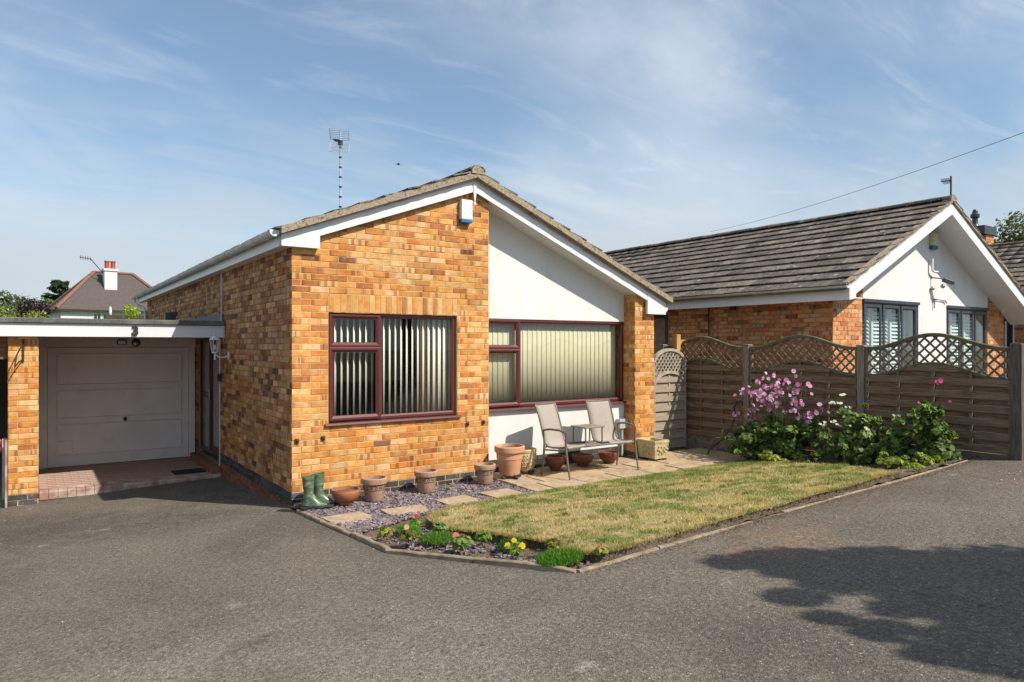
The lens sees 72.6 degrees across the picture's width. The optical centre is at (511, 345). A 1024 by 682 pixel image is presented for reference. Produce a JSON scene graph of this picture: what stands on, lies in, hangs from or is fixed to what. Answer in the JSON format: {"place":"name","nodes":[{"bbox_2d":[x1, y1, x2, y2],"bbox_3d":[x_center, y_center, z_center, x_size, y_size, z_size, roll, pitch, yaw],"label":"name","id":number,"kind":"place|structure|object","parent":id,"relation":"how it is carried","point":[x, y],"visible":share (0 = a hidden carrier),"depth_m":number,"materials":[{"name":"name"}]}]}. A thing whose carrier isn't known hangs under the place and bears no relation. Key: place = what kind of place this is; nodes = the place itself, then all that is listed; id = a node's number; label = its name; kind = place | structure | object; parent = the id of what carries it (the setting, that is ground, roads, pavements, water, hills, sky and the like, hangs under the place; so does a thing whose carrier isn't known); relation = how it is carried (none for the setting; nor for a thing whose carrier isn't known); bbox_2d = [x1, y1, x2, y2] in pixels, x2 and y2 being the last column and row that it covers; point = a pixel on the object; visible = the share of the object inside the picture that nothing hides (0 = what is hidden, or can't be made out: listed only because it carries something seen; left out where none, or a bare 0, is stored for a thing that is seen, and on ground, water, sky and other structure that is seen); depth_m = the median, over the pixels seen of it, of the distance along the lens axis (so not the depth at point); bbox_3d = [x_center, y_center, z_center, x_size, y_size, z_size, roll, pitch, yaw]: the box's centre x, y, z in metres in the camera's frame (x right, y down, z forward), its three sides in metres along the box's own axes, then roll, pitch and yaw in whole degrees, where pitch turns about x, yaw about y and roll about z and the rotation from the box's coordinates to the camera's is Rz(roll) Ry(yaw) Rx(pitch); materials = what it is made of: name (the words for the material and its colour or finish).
{"place":"outdoors","nodes":[
{"label":"outdoors","id":0,"kind":"place"},
{"bbox_2d":[39,457,220,501],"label":"porch floor","id":1,"kind":"structure","parent":0,"point":[67,482],"depth_m":10.81,"materials":[{"name":"red brick"}]},
{"bbox_2d":[171,468,205,474],"bbox_3d":[-5.197,2.022,11.207,0.460,0.018,0.350,0,0,-35],"label":"doormat","id":2,"kind":"object","parent":1,"relation":"on","point":[188,471],"visible":1,"depth_m":11.14,"materials":[{"name":"black rubber"}]},
{"bbox_2d":[164,312,177,319],"bbox_3d":[-5.964,-0.481,12.197,0.200,0.207,0.130,0,0,-35],"label":"roof box","id":3,"kind":"object","parent":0,"point":[170,315],"visible":0.64,"depth_m":12.14,"materials":[{"name":"black plastic"}]},
{"bbox_2d":[0,450,1023,681],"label":"driveway","id":4,"kind":"structure","parent":0,"point":[115,607],"depth_m":4.50,"materials":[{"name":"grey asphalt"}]},
{"bbox_2d":[0,314,224,507],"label":"garage","id":5,"kind":"structure","parent":4,"relation":"on","point":[82,391],"depth_m":11.72,"materials":[{"name":"brick"}]},
{"bbox_2d":[0,438,6,499],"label":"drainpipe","id":6,"kind":"object","parent":5,"relation":"attached to","point":[2,445],"visible":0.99,"depth_m":9.43,"materials":[{"name":"red plastic"}]},
{"bbox_2d":[0,337,7,506],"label":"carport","id":7,"kind":"object","parent":5,"relation":"attached to","point":[3,385],"visible":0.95,"depth_m":14.18,"materials":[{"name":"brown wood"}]},
{"bbox_2d":[14,339,23,372],"bbox_3d":[-6.594,0.138,9.311,0.035,0.446,0.301,0,0,-15],"label":"hanging bracket","id":8,"kind":"object","parent":5,"relation":"attached to","point":[22,359],"visible":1,"depth_m":9.38,"materials":[{"name":"black metal"}]},
{"bbox_2d":[47,347,187,467],"bbox_3d":[-6.780,1.027,12.098,2.135,1.985,0.086,0,0,-35],"label":"garage door","id":9,"kind":"structure","parent":5,"relation":"in","point":[117,404],"depth_m":12.05,"materials":[{"name":"paint"}]},
{"bbox_2d":[131,339,139,346],"bbox_3d":[-6.564,-0.045,12.168,0.136,0.136,0.074,0,0,-35],"label":"bulkhead lamp","id":10,"kind":"object","parent":5,"relation":"attached to","point":[135,342],"visible":1,"depth_m":12.15,"materials":[{"name":"black plastic"}]},
{"bbox_2d":[296,457,977,582],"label":"kerb","id":11,"kind":"structure","parent":4,"relation":"on","point":[465,559],"depth_m":5.65,"materials":[{"name":"grey concrete"}]},
{"bbox_2d":[684,433,832,458],"bbox_3d":[3.918,1.841,11.575,0.072,0.488,3.750,0,0,-35],"label":"gravel board","id":12,"kind":"object","parent":4,"relation":"on","point":[693,441],"visible":0.12,"depth_m":12.20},
{"bbox_2d":[664,336,742,438],"bbox_3d":[3.364,0.714,12.383,0.068,1.762,1.830,0,0,-35],"label":"trellis fence","id":13,"kind":"object","parent":12,"relation":"on","point":[713,386],"visible":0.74,"depth_m":12.18,"materials":[{"name":"brown wood"}]},
{"bbox_2d":[749,335,856,448],"bbox_3d":[4.465,0.694,10.786,0.068,1.722,1.830,0,0,-35],"label":"trellis fence","id":14,"kind":"object","parent":12,"relation":"on","point":[827,383],"visible":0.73,"depth_m":10.63,"materials":[{"name":"brown wood"}]},
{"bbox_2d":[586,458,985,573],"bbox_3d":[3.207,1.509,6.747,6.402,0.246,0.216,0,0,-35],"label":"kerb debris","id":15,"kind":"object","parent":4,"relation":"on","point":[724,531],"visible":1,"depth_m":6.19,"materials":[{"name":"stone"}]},
{"bbox_2d":[603,195,1023,450],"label":"neighbour bungalow","id":16,"kind":"object","parent":4,"relation":"on","point":[857,277],"visible":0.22,"depth_m":13.27,"materials":[{"name":"tile"}]},
{"bbox_2d":[654,314,667,366],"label":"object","id":17,"kind":"structure","parent":16,"relation":"in","point":[655,316],"depth_m":14.56,"materials":[{"name":"black plastic"}]},
{"bbox_2d":[862,298,919,373],"bbox_3d":[6.798,0.088,12.667,1.950,1.795,0.270,0,0,-35],"label":"window","id":18,"kind":"structure","parent":16,"relation":"in","point":[869,304],"depth_m":12.71,"materials":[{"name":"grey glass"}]},
{"bbox_2d":[929,233,938,249],"bbox_3d":[8.104,-1.995,13.389,0.200,0.300,0.085,0,0,-35],"label":"alarm box","id":19,"kind":"object","parent":16,"relation":"attached to","point":[933,241],"visible":1,"depth_m":13.35,"materials":[{"name":"beige plastic"}]},
{"bbox_2d":[931,258,938,272],"bbox_3d":[8.098,-1.524,13.353,0.179,0.282,0.050,0,0,-23],"label":"cable cover","id":20,"kind":"object","parent":16,"relation":"attached to","point":[932,266],"visible":1,"depth_m":13.32,"materials":[{"name":"white plastic"}]},
{"bbox_2d":[930,277,954,289],"bbox_3d":[8.232,-1.185,13.328,0.421,0.260,0.104,0,0,11],"label":"security camera","id":21,"kind":"object","parent":16,"relation":"attached to","point":[947,281],"visible":1,"depth_m":13.30,"materials":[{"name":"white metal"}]},
{"bbox_2d":[941,176,951,194],"bbox_3d":[14.256,-4.240,22.875,0.433,2.650,0.178,0,0,-13],"label":"rooftop aerial","id":22,"kind":"object","parent":16,"relation":"on","point":[946,180],"visible":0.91,"depth_m":22.88,"materials":[{"name":"black metal"}]},
{"bbox_2d":[946,305,988,378],"bbox_3d":[9.297,0.095,14.390,1.860,1.780,0.270,0,0,-35],"label":"window","id":23,"kind":"structure","parent":16,"relation":"in","point":[961,311],"depth_m":14.44,"materials":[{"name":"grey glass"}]},
{"bbox_2d":[856,345,868,416],"bbox_3d":[5.018,0.837,9.989,0.128,1.696,0.128,0,0,-35],"label":"fence post","id":24,"kind":"object","parent":4,"relation":"on","point":[860,375],"visible":0.59,"depth_m":9.96,"materials":[{"name":"grey wood"}]},
{"bbox_2d":[911,444,1009,466],"bbox_3d":[5.562,1.462,9.201,0.040,0.245,1.915,0,0,-35],"label":"gravel board","id":25,"kind":"object","parent":4,"relation":"on","point":[989,455],"visible":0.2,"depth_m":8.70,"materials":[{"name":"brown wood"}]},
{"bbox_2d":[865,333,1009,454],"bbox_3d":[5.559,0.584,9.199,0.067,1.502,1.805,0,0,-35],"label":"trellis fence","id":26,"kind":"object","parent":25,"relation":"on","point":[976,417],"visible":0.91,"depth_m":9.00,"materials":[{"name":"brown wood"}]},
{"bbox_2d":[970,209,1023,377],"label":"bungalow","id":27,"kind":"object","parent":4,"relation":"on","point":[1010,255],"visible":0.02,"depth_m":20.11,"materials":[{"name":"brick"}]},
{"bbox_2d":[1005,321,1014,377],"bbox_3d":[13.077,-0.040,18.306,0.050,1.850,0.200,0,0,-35],"label":"window","id":28,"kind":"structure","parent":27,"relation":"in","point":[1009,329],"depth_m":18.33,"materials":[{"name":"white plastic"}]},
{"bbox_2d":[1010,343,1023,460],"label":"fence post","id":29,"kind":"object","parent":4,"relation":"on","point":[1017,401],"visible":0.84,"depth_m":8.36,"materials":[{"name":"wood"}]},
{"bbox_2d":[0,0,1023,312],"label":"sky","id":30,"kind":"structure","parent":0,"point":[156,139],"materials":[{"name":"blue"}]},
{"bbox_2d":[263,447,978,568],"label":"garden soil","id":31,"kind":"structure","parent":0,"point":[373,534],"depth_m":6.66,"materials":[{"name":"brown soil"}]},
{"bbox_2d":[377,526,392,537],"bbox_3d":[-1.165,1.699,6.352,0.164,0.116,0.142,0,0,42],"label":"begonia","id":32,"kind":"object","parent":31,"relation":"on","point":[384,531],"visible":1,"depth_m":6.33,"materials":[{"name":"green plant"}]},
{"bbox_2d":[398,525,417,542],"bbox_3d":[-0.911,1.652,6.114,0.185,0.162,0.170,0,0,-35],"label":"begonia","id":33,"kind":"object","parent":31,"relation":"on","point":[406,535],"visible":1,"depth_m":6.08,"materials":[{"name":"green plant"}]},
{"bbox_2d":[395,522,422,535],"bbox_3d":[-0.983,1.733,6.556,0.252,0.126,0.395,0,0,-35],"label":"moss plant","id":34,"kind":"object","parent":31,"relation":"on","point":[417,529],"visible":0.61,"depth_m":6.52,"materials":[{"name":"green plant"}]},
{"bbox_2d":[294,480,534,534],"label":"slate chippings","id":35,"kind":"object","parent":31,"relation":"on","point":[411,497],"visible":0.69,"depth_m":8.06,"materials":[{"name":"gravel"}]},
{"bbox_2d":[298,499,335,510],"bbox_3d":[-2.198,1.821,7.912,0.441,0.038,0.402,0,0,-35],"label":"boot tray","id":36,"kind":"object","parent":35,"relation":"on","point":[328,506],"visible":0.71,"depth_m":7.79,"materials":[{"name":"black plastic"}]},
{"bbox_2d":[302,474,326,507],"bbox_3d":[-2.209,1.626,7.799,0.278,0.369,0.123,0,0,-11],"label":"wellington boot","id":37,"kind":"object","parent":36,"relation":"on","point":[310,500],"visible":1,"depth_m":7.75,"materials":[{"name":"green rubber"}]},
{"bbox_2d":[312,472,336,503],"bbox_3d":[-2.140,1.626,7.949,0.278,0.369,0.123,0,0,-15],"label":"wellington boot","id":38,"kind":"object","parent":36,"relation":"on","point":[321,495],"visible":0.73,"depth_m":7.89,"materials":[{"name":"green rubber"}]},
{"bbox_2d":[331,486,360,504],"bbox_3d":[-1.908,1.732,8.003,0.330,0.175,0.330,0,0,-35],"label":"plant pot","id":39,"kind":"object","parent":35,"relation":"on","point":[345,495],"visible":1,"depth_m":7.91,"materials":[{"name":"ceramic"}]},
{"bbox_2d":[361,475,386,501],"bbox_3d":[-1.619,1.685,8.202,0.304,0.270,0.304,0,0,-35],"label":"plant pot","id":40,"kind":"object","parent":35,"relation":"on","point":[374,486],"visible":1,"depth_m":8.10,"materials":[{"name":"ceramic"}]},
{"bbox_2d":[414,468,437,492],"bbox_3d":[-1.069,1.688,8.690,0.298,0.265,0.298,0,0,-35],"label":"plant pot","id":41,"kind":"object","parent":35,"relation":"on","point":[426,478],"visible":1,"depth_m":8.59,"materials":[{"name":"ceramic"}]},
{"bbox_2d":[474,462,495,483],"bbox_3d":[-0.359,1.688,9.192,0.286,0.254,0.286,0,0,-35],"label":"plant pot","id":42,"kind":"object","parent":35,"relation":"on","point":[484,471],"visible":1,"depth_m":9.10,"materials":[{"name":"ceramic"}]},
{"bbox_2d":[410,514,422,526],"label":"begonia","id":43,"kind":"object","parent":31,"relation":"on","point":[418,522],"visible":0.85,"depth_m":6.73,"materials":[{"name":"green plant"}]},
{"bbox_2d":[322,488,522,524],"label":"stepping path","id":44,"kind":"structure","parent":31,"relation":"on","point":[351,516],"depth_m":7.74,"materials":[{"name":"beige stone"}]},
{"bbox_2d":[431,521,448,531],"bbox_3d":[-0.662,1.676,6.408,0.159,0.115,0.154,0,0,-35],"label":"begonia","id":45,"kind":"object","parent":31,"relation":"on","point":[440,526],"visible":0.93,"depth_m":6.38,"materials":[{"name":"green plant"}]},
{"bbox_2d":[369,524,588,567],"bbox_3d":[-0.391,1.721,5.921,1.103,0.217,2.372,0,0,-35],"label":"slate scatter","id":46,"kind":"object","parent":31,"relation":"on","point":[497,554],"visible":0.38,"depth_m":5.96,"materials":[{"name":"grey stone"}]},
{"bbox_2d":[418,530,453,545],"bbox_3d":[-0.651,1.702,6.175,0.364,0.107,0.402,0,0,-16],"label":"moss plant","id":47,"kind":"object","parent":46,"relation":"on","point":[441,537],"visible":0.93,"depth_m":6.10,"materials":[{"name":"green plant"}]},
{"bbox_2d":[449,532,473,551],"bbox_3d":[-0.412,1.615,5.731,0.200,0.157,0.180,0,0,-35],"label":"begonia","id":48,"kind":"object","parent":46,"relation":"on","point":[463,542],"visible":1,"depth_m":5.69,"materials":[{"name":"green plant"}]},
{"bbox_2d":[475,530,491,542],"bbox_3d":[-0.244,1.635,5.972,0.138,0.107,0.142,0,0,-35],"label":"begonia","id":49,"kind":"object","parent":31,"relation":"on","point":[483,536],"visible":1,"depth_m":5.95,"materials":[{"name":"green plant"}]},
{"bbox_2d":[496,536,527,551],"bbox_3d":[-0.011,1.641,5.736,0.265,0.129,0.262,0,0,-35],"label":"flowering plant","id":50,"kind":"object","parent":31,"relation":"on","point":[503,542],"visible":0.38,"depth_m":5.71,"materials":[{"name":"green plant"}]},
{"bbox_2d":[504,538,526,556],"bbox_3d":[0.027,1.579,5.449,0.169,0.138,0.167,0,0,-35],"label":"begonia","id":51,"kind":"object","parent":31,"relation":"on","point":[514,547],"visible":1,"depth_m":5.42,"materials":[{"name":"green plant"}]},
{"bbox_2d":[542,538,562,549],"bbox_3d":[0.321,1.574,5.504,0.153,0.114,0.159,0,0,-35],"label":"begonia","id":52,"kind":"object","parent":31,"relation":"on","point":[551,543],"visible":0.92,"depth_m":5.47,"materials":[{"name":"green plant"}]},
{"bbox_2d":[535,545,583,566],"bbox_3d":[0.363,1.594,5.241,0.439,0.138,0.354,0,0,-35],"label":"moss plant","id":53,"kind":"object","parent":31,"relation":"on","point":[563,556],"visible":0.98,"depth_m":5.16,"materials":[{"name":"green plant"}]},
{"bbox_2d":[594,543,608,556],"bbox_3d":[0.673,1.545,5.246,0.120,0.098,0.107,0,0,23],"label":"begonia","id":54,"kind":"object","parent":31,"relation":"on","point":[599,550],"visible":1,"depth_m":5.23,"materials":[{"name":"green plant"}]},
{"bbox_2d":[659,344,666,372],"bbox_3d":[2.848,0.930,13.139,0.128,1.911,0.128,0,0,-35],"label":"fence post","id":55,"kind":"object","parent":31,"relation":"on","point":[661,346],"visible":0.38,"depth_m":13.10,"materials":[{"name":"grey wood"}]},
{"bbox_2d":[673,334,685,447],"bbox_3d":[3.062,0.892,12.704,0.280,2.185,0.100,0,0,-35],"label":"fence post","id":56,"kind":"object","parent":31,"relation":"on","point":[677,341],"visible":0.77,"depth_m":12.62,"materials":[{"name":"brown wood"}]},
{"bbox_2d":[743,344,751,432],"bbox_3d":[3.917,0.930,11.587,0.128,1.911,0.128,0,0,-35],"label":"fence post","id":57,"kind":"object","parent":31,"relation":"on","point":[746,376],"visible":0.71,"depth_m":11.54,"materials":[{"name":"grey wood"}]},
{"bbox_2d":[707,400,742,453],"bbox_3d":[3.522,1.346,11.612,0.639,0.900,0.211,0,0,-6],"label":"garden hose","id":58,"kind":"object","parent":57,"relation":"attached to","point":[737,402],"visible":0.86,"depth_m":11.65,"materials":[{"name":"black plastic"}]},
{"bbox_2d":[758,449,787,461],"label":"plant","id":59,"kind":"object","parent":31,"relation":"on","point":[771,457],"visible":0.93,"depth_m":10.02,"materials":[{"name":"green plant"}]},
{"bbox_2d":[719,369,831,461],"bbox_3d":[3.878,1.084,10.486,1.017,1.487,1.698,0,0,-35],"label":"flowering bush","id":60,"kind":"object","parent":31,"relation":"on","point":[776,436],"visible":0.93,"depth_m":10.41,"materials":[{"name":"green plant"}]},
{"bbox_2d":[786,452,817,462],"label":"plant","id":61,"kind":"object","parent":31,"relation":"on","point":[803,458],"visible":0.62,"depth_m":9.56,"materials":[{"name":"green plant"}]},
{"bbox_2d":[810,393,900,465],"bbox_3d":[4.587,1.154,9.378,1.138,0.972,0.838,0,0,31],"label":"flowering bush","id":62,"kind":"object","parent":31,"relation":"on","point":[845,447],"visible":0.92,"depth_m":9.35,"materials":[{"name":"green plant"}]},
{"bbox_2d":[877,451,943,468],"bbox_3d":[4.816,1.389,8.397,0.766,0.216,0.389,0,0,6],"label":"plant","id":63,"kind":"object","parent":31,"relation":"on","point":[893,462],"visible":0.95,"depth_m":8.37,"materials":[{"name":"green plant"}]},
{"bbox_2d":[863,378,962,466],"bbox_3d":[5.038,0.989,8.798,1.108,1.152,0.746,0,0,21],"label":"flowering bush","id":64,"kind":"object","parent":31,"relation":"on","point":[927,435],"visible":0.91,"depth_m":8.63,"materials":[{"name":"green plant"}]},
{"bbox_2d":[911,462,924,470],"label":"plant","id":65,"kind":"object","parent":31,"relation":"on","point":[917,466],"visible":1,"depth_m":7.93,"materials":[{"name":"green plant"}]},
{"bbox_3d":[2.411,1.018,12.072,0.060,1.735,0.100,0,0,-35],"label":"gate post","id":66,"kind":"object","parent":31,"relation":"on","visible":0},
{"bbox_2d":[654,348,686,447],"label":"garden gate","id":67,"kind":"structure","parent":66,"relation":"attached to","point":[670,405],"depth_m":12.33,"materials":[{"name":"brown wood"}]},
{"bbox_2d":[493,448,763,491],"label":"patio","id":68,"kind":"structure","parent":0,"point":[592,471],"depth_m":10.19,"materials":[{"name":"stone paving slabs"}]},
{"bbox_2d":[494,443,524,479],"bbox_3d":[-0.034,1.590,9.513,0.416,0.450,0.416,0,0,-35],"label":"plant pot","id":69,"kind":"object","parent":68,"relation":"on","point":[509,457],"visible":1,"depth_m":9.38,"materials":[{"name":"ceramic"}]},
{"bbox_2d":[520,447,536,474],"bbox_3d":[0.180,1.634,9.855,0.340,0.359,0.340,0,0,-35],"label":"plant pot","id":70,"kind":"object","parent":68,"relation":"on","point":[528,462],"visible":0.66,"depth_m":9.73,"materials":[{"name":"stone"}]},
{"bbox_2d":[545,454,565,469],"bbox_3d":[0.628,1.705,10.139,0.310,0.200,0.310,0,0,-35],"label":"plant pot","id":71,"kind":"object","parent":68,"relation":"on","point":[555,461],"visible":0.96,"depth_m":10.04,"materials":[{"name":"ceramic"}]},
{"bbox_2d":[572,453,593,465],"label":"plant pot","id":72,"kind":"object","parent":68,"relation":"on","point":[582,459],"visible":1,"depth_m":10.39,"materials":[{"name":"ceramic"}]},
{"bbox_2d":[534,399,638,479],"bbox_3d":[1.072,1.315,10.008,1.474,0.984,0.763,0,0,-35],"label":"garden bench","id":73,"kind":"object","parent":68,"relation":"on","point":[601,425],"visible":1,"depth_m":10.04,"materials":[{"name":"beige fabric"}]},
{"bbox_2d":[598,450,619,463],"bbox_3d":[1.487,1.718,10.707,0.330,0.175,0.330,0,0,-35],"label":"plant pot","id":74,"kind":"object","parent":68,"relation":"on","point":[607,456],"visible":0.89,"depth_m":10.61,"materials":[{"name":"ceramic"}]},
{"bbox_2d":[637,437,668,460],"bbox_3d":[2.236,1.647,11.072,0.333,0.315,0.409,0,0,-35],"label":"stone planter","id":75,"kind":"object","parent":68,"relation":"on","point":[654,449],"visible":1,"depth_m":10.97,"materials":[{"name":"beige stone"}]},
{"bbox_2d":[426,460,902,554],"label":"lawn","id":76,"kind":"structure","parent":0,"point":[668,518],"depth_m":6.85,"materials":[{"name":"green plant"}]},
{"bbox_2d":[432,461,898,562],"bbox_3d":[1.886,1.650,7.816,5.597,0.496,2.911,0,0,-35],"label":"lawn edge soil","id":77,"kind":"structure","parent":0,"point":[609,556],"depth_m":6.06,"materials":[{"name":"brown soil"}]},
{"bbox_2d":[710,132,1023,231],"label":"overhead wire","id":78,"kind":"object","parent":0,"point":[891,179],"visible":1,"depth_m":31.98,"materials":[{"name":"black metal"}]},
{"bbox_3d":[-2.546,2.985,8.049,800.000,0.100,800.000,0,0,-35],"label":"ground","id":79,"kind":"structure","parent":0,"visible":0},
{"bbox_2d":[0,305,20,316],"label":"tree","id":80,"kind":"object","parent":79,"relation":"on","point":[3,310],"visible":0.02,"depth_m":29.70,"materials":[{"name":"green plant"}]},
{"bbox_2d":[0,290,34,316],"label":"tree","id":81,"kind":"object","parent":79,"relation":"on","point":[4,301],"visible":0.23,"depth_m":59.91,"materials":[{"name":"green plant"}]},
{"bbox_2d":[14,297,51,317],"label":"tree","id":82,"kind":"object","parent":79,"relation":"on","point":[28,307],"visible":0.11,"depth_m":47.79,"materials":[{"name":"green plant"}]},
{"bbox_2d":[22,309,48,317],"bbox_3d":[-20.915,0.640,30.826,1.667,4.501,2.009,0,0,-15],"label":"tree","id":83,"kind":"object","parent":79,"relation":"on","point":[36,314],"visible":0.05,"depth_m":30.80,"materials":[{"name":"green plant"}]},
{"bbox_2d":[38,294,55,304],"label":"tree","id":84,"kind":"object","parent":79,"relation":"on","point":[46,300],"visible":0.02,"depth_m":69.43,"materials":[{"name":"green plant"}]},
{"bbox_2d":[34,279,69,317],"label":"conifer","id":85,"kind":"object","parent":79,"relation":"on","point":[59,287],"visible":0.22,"depth_m":61.46,"materials":[{"name":"green plant"}]},
{"bbox_2d":[45,261,151,318],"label":"white house","id":86,"kind":"structure","parent":79,"relation":"on","point":[96,294],"depth_m":53.28,"materials":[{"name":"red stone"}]},
{"bbox_2d":[105,315,143,319],"bbox_3d":[-13.139,0.895,25.797,3.300,3.980,0.050,0,0,-35],"label":"dark fence","id":87,"kind":"object","parent":79,"relation":"on","point":[120,317],"visible":0.14,"depth_m":25.12,"materials":[{"name":"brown wood"}]},
{"bbox_2d":[121,303,140,318],"bbox_3d":[-13.153,0.517,24.034,1.177,3.943,1.031,0,0,2],"label":"tree","id":88,"kind":"object","parent":79,"relation":"on","point":[130,308],"visible":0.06,"depth_m":23.98,"materials":[{"name":"green plant"}]},
{"bbox_2d":[131,165,673,510],"bbox_3d":[-3.845,0.239,15.188,6.533,5.292,13.566,0,0,-35],"label":"bungalow","id":89,"kind":"object","parent":79,"relation":"on","point":[291,292],"visible":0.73,"depth_m":9.38,"materials":[{"name":"orange brick"}]},
{"bbox_2d":[133,299,146,319],"bbox_3d":[-9.730,-0.775,18.284,0.885,0.920,0.119,0,0,44],"label":"downpipe","id":90,"kind":"object","parent":89,"relation":"attached to","point":[141,307],"visible":0.77,"depth_m":18.18,"materials":[{"name":"grey plastic"}]},
{"bbox_2d":[200,338,220,465],"bbox_3d":[-5.122,0.887,11.821,0.139,2.056,1.756,0,0,-35],"label":"door","id":91,"kind":"structure","parent":89,"relation":"in","point":[210,391],"depth_m":11.87,"materials":[{"name":"metal"}]},
{"bbox_2d":[209,334,229,359],"bbox_3d":[-4.423,0.024,10.520,0.284,0.396,0.147,0,0,-35],"label":"wall lantern","id":92,"kind":"object","parent":89,"relation":"attached to","point":[213,338],"depth_m":10.48,"materials":[{"name":"white plastic"}]},
{"bbox_2d":[221,273,223,341],"bbox_3d":[-4.498,-0.585,10.827,0.028,1.100,0.156,0,0,-35],"label":"wall pipe","id":93,"kind":"object","parent":89,"relation":"attached to","point":[221,306],"depth_m":10.87,"materials":[{"name":"brown plastic"}]},
{"bbox_2d":[329,128,349,208],"bbox_3d":[-2.867,-2.736,11.348,0.329,1.642,0.382,0,0,21],"label":"tv aerial","id":94,"kind":"object","parent":89,"relation":"attached to","point":[340,142],"visible":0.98,"depth_m":11.47,"materials":[{"name":"metal"}]},
{"bbox_2d":[334,318,446,415],"bbox_3d":[-1.526,0.251,8.934,1.605,1.271,0.070,0,0,-35],"label":"vertical blind","id":95,"kind":"object","parent":89,"relation":"attached to","point":[439,365],"visible":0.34,"depth_m":9.02,"materials":[{"name":"white fabric"}]},
{"bbox_2d":[325,313,461,426],"bbox_3d":[-1.475,0.283,8.825,1.859,1.353,0.142,0,0,-35],"label":"window","id":96,"kind":"structure","parent":89,"relation":"in","point":[333,347],"depth_m":8.68,"materials":[{"name":"glass"}]},
{"bbox_2d":[419,319,437,411],"bbox_3d":[-1.097,0.285,9.339,0.330,1.400,0.044,0,0,-35],"label":"vertical blind","id":97,"kind":"object","parent":89,"relation":"hanging from","point":[425,365],"visible":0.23,"depth_m":9.33,"materials":[{"name":"white fabric"}]},
{"bbox_2d":[459,199,472,223],"bbox_3d":[-0.618,-1.792,9.331,0.170,0.305,0.075,0,0,-35],"label":"alarm box","id":98,"kind":"object","parent":89,"relation":"attached to","point":[466,211],"visible":1,"depth_m":9.29,"materials":[{"name":"white plastic"}]},
{"bbox_2d":[489,323,614,402],"bbox_3d":[0.612,0.235,10.675,2.698,1.241,0.040,0,0,-35],"label":"vertical blind","id":99,"kind":"object","parent":89,"relation":"attached to","point":[567,361],"visible":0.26,"depth_m":10.71,"materials":[{"name":"beige fabric"}]},
{"bbox_2d":[489,319,626,411],"bbox_3d":[0.682,0.276,10.578,2.869,1.318,0.142,0,0,-35],"label":"window","id":100,"kind":"structure","parent":89,"relation":"in","point":[493,349],"depth_m":10.23,"materials":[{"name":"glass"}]},
{"bbox_2d":[616,418,627,455],"bbox_3d":[1.778,1.485,11.271,0.178,0.600,0.099,0,0,-35],"label":"utility box","id":101,"kind":"object","parent":89,"relation":"attached to","point":[621,426],"visible":0.84,"depth_m":11.25,"materials":[{"name":"grey plastic"}]},
{"bbox_2d":[994,211,1023,243],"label":"tree","id":102,"kind":"object","parent":79,"relation":"on","point":[1012,235],"visible":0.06,"depth_m":44.85,"materials":[{"name":"green plant"}]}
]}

